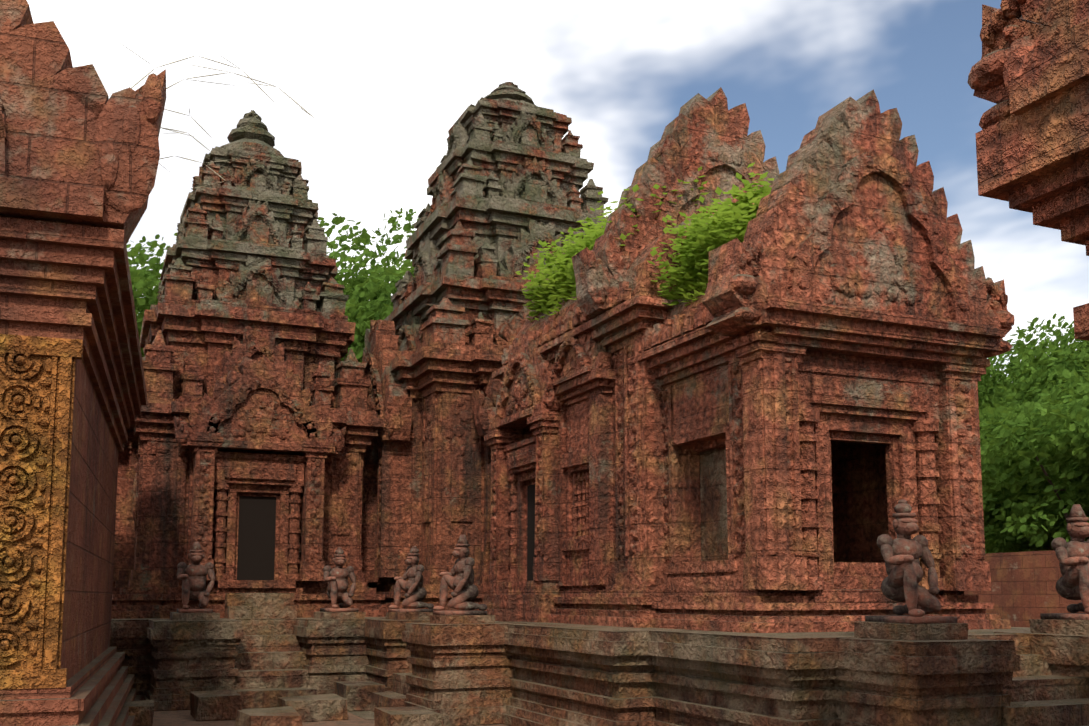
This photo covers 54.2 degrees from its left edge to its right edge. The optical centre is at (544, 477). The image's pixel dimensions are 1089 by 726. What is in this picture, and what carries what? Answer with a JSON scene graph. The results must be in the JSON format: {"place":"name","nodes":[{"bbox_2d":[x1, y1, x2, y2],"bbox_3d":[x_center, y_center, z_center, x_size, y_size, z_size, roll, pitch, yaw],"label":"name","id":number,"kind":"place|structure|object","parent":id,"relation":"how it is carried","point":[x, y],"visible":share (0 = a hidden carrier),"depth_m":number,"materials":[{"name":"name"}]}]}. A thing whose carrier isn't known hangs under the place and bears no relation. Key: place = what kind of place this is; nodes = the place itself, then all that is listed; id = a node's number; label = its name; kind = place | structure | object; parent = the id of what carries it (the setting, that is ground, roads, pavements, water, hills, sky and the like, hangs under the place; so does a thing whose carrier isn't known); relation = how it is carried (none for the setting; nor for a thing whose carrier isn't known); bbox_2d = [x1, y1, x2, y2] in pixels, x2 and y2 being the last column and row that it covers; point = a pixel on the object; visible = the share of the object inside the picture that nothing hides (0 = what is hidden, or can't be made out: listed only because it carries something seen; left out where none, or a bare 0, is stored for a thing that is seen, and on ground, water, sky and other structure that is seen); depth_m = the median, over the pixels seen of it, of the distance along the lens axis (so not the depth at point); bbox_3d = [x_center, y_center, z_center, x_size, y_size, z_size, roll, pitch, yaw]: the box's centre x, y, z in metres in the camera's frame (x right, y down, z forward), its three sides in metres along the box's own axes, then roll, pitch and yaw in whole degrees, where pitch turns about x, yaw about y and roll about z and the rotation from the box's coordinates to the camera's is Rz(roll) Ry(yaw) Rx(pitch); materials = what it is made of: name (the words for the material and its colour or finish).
{"place":"outdoors","nodes":[
{"label":"outdoors","id":0,"kind":"place"},
{"bbox_2d":[152,710,506,725],"bbox_3d":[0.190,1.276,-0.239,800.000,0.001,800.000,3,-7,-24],"label":"ground","id":1,"kind":"structure","parent":0,"point":[175,718],"depth_m":10.89,"materials":[{"name":"brown stone"}]},
{"bbox_2d":[0,0,165,725],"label":"library","id":2,"kind":"structure","parent":1,"relation":"on","point":[79,154],"depth_m":7.10,"materials":[{"name":"stone"}]},
{"bbox_2d":[0,334,82,688],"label":"carved panel","id":3,"kind":"object","parent":2,"relation":"attached to","point":[37,383],"visible":1,"depth_m":6.95,"materials":[{"name":"stone"}]},
{"bbox_2d":[119,42,313,188],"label":"bare branches","id":4,"kind":"object","parent":2,"relation":"attached to","point":[302,108],"visible":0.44,"depth_m":7.88,"materials":[{"name":"beige plant"}]},
{"bbox_2d":[126,232,352,356],"bbox_3d":[-12.188,-1.418,36.305,12.699,13.902,12.747,3,-7,-24],"label":"foliage","id":5,"kind":"object","parent":1,"relation":"on","point":[144,280],"visible":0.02,"depth_m":32.25,"materials":[{"name":"green plant"}]},
{"bbox_2d":[123,681,441,725],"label":"fallen blocks","id":6,"kind":"object","parent":1,"relation":"on","point":[337,705],"depth_m":10.99,"materials":[{"name":"stone"}]},
{"bbox_2d":[317,208,419,356],"bbox_3d":[-4.107,-1.577,33.894,10.665,13.679,10.501,0,-6,-1],"label":"foliage","id":7,"kind":"object","parent":1,"relation":"on","point":[364,238],"visible":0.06,"depth_m":31.86,"materials":[{"name":"green plant"}]},
{"bbox_2d":[327,248,411,294],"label":"tree trunk","id":8,"kind":"object","parent":1,"relation":"on","point":[364,269],"depth_m":42.65,"materials":[{"name":"plant"}]},
{"bbox_2d":[330,252,414,362],"bbox_3d":[-4.235,-0.674,30.019,8.424,10.980,8.376,-5,-8,40],"label":"foliage","id":9,"kind":"object","parent":1,"relation":"on","point":[360,312],"visible":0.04,"depth_m":27.49,"materials":[{"name":"green plant"}]},
{"bbox_2d":[110,612,1088,725],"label":"platform","id":10,"kind":"structure","parent":1,"relation":"on","point":[462,670],"depth_m":8.90,"materials":[{"name":"stone"}]},
{"bbox_2d":[177,542,214,612],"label":"guardian statue","id":11,"kind":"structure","parent":10,"relation":"on","point":[192,577],"depth_m":12.73,"materials":[{"name":"stone"}]},
{"bbox_2d":[111,110,387,618],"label":"tower","id":12,"kind":"structure","parent":10,"relation":"on","point":[248,457],"depth_m":14.47,"materials":[{"name":"stone"}]},
{"bbox_2d":[225,587,370,618],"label":"tower door steps","id":13,"kind":"structure","parent":12,"relation":"attached to","point":[256,605],"depth_m":13.52,"materials":[{"name":"brown stone"}]},
{"bbox_2d":[320,547,358,611],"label":"guardian statue","id":14,"kind":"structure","parent":10,"relation":"on","point":[337,576],"depth_m":13.42,"materials":[{"name":"stone"}]},
{"bbox_2d":[388,546,433,611],"bbox_3d":[-1.609,1.227,12.922,0.505,0.806,0.422,4,-7,-29],"label":"guardian statue","id":15,"kind":"object","parent":10,"relation":"on","point":[414,590],"depth_m":12.85,"materials":[{"name":"stone"}]},
{"bbox_2d":[433,535,486,614],"bbox_3d":[-0.888,1.025,11.287,0.532,0.848,0.444,3,-7,-24],"label":"guardian statue","id":16,"kind":"object","parent":10,"relation":"on","point":[463,586],"depth_m":11.20,"materials":[{"name":"stone"}]},
{"bbox_2d":[362,82,608,616],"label":"tower","id":17,"kind":"structure","parent":10,"relation":"on","point":[508,177],"depth_m":15.50,"materials":[{"name":"brown stone"}]},
{"bbox_2d":[476,87,1014,632],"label":"temple building","id":18,"kind":"structure","parent":10,"relation":"on","point":[772,425],"depth_m":9.49,"materials":[{"name":"red stone"}]},
{"bbox_2d":[515,162,780,321],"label":"roof plants","id":19,"kind":"object","parent":18,"relation":"on","point":[726,222],"visible":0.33,"depth_m":10.29,"materials":[{"name":"green plant"}]},
{"bbox_2d":[865,499,956,623],"bbox_3d":[2.499,0.567,7.320,0.444,0.848,0.532,3,-7,-24],"label":"guardian statue","id":20,"kind":"object","parent":10,"relation":"on","point":[903,552],"visible":1,"depth_m":7.26,"materials":[{"name":"stone"}]},
{"bbox_2d":[1040,504,1088,619],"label":"guardian statue","id":21,"kind":"object","parent":10,"relation":"on","point":[1072,582],"visible":1,"depth_m":8.09,"materials":[{"name":"stone"}]},
{"bbox_2d":[984,524,1048,550],"bbox_3d":[16.228,2.464,36.816,7.019,6.120,6.583,3,-7,-24],"label":"tree trunk","id":22,"kind":"object","parent":1,"relation":"on","point":[987,525],"depth_m":35.06,"materials":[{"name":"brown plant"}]},
{"bbox_2d":[964,550,1084,627],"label":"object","id":23,"kind":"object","parent":1,"relation":"on","point":[1022,592],"visible":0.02,"depth_m":27.11,"materials":[{"name":"brick"}]},
{"bbox_2d":[978,356,1075,462],"bbox_3d":[16.788,0.603,40.370,10.808,10.700,10.234,3,-7,-24],"label":"foliage","id":24,"kind":"object","parent":1,"relation":"on","point":[982,385],"visible":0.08,"depth_m":38.28,"materials":[{"name":"green plant"}]},
{"bbox_2d":[983,323,1081,397],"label":"foliage","id":25,"kind":"object","parent":1,"relation":"on","point":[1002,359],"visible":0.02,"depth_m":44.91,"materials":[{"name":"green plant"}]},
{"bbox_2d":[978,313,1088,413],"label":"foliage","id":26,"kind":"object","parent":1,"relation":"on","point":[1058,358],"visible":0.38,"depth_m":38.12,"materials":[{"name":"green plant"}]},
{"bbox_2d":[979,383,1088,547],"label":"foliage","id":27,"kind":"object","parent":1,"relation":"on","point":[1057,437],"visible":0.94,"depth_m":28.52,"materials":[{"name":"green plant"}]},
{"bbox_2d":[979,364,1088,470],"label":"foliage","id":28,"kind":"object","parent":1,"relation":"on","point":[1069,383],"visible":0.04,"depth_m":34.20,"materials":[{"name":"green plant"}]},
{"bbox_2d":[982,468,1088,552],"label":"foliage","id":29,"kind":"object","parent":1,"relation":"on","point":[993,503],"visible":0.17,"depth_m":31.32,"materials":[{"name":"green plant"}]},
{"bbox_2d":[26,0,1088,375],"label":"sky","id":30,"kind":"structure","parent":0,"point":[384,84],"materials":[{"name":"white"}]},
{"bbox_2d":[967,0,1088,340],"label":"temple building","id":31,"kind":"structure","parent":0,"point":[1028,75],"depth_m":4.16,"materials":[{"name":"brown stone"}]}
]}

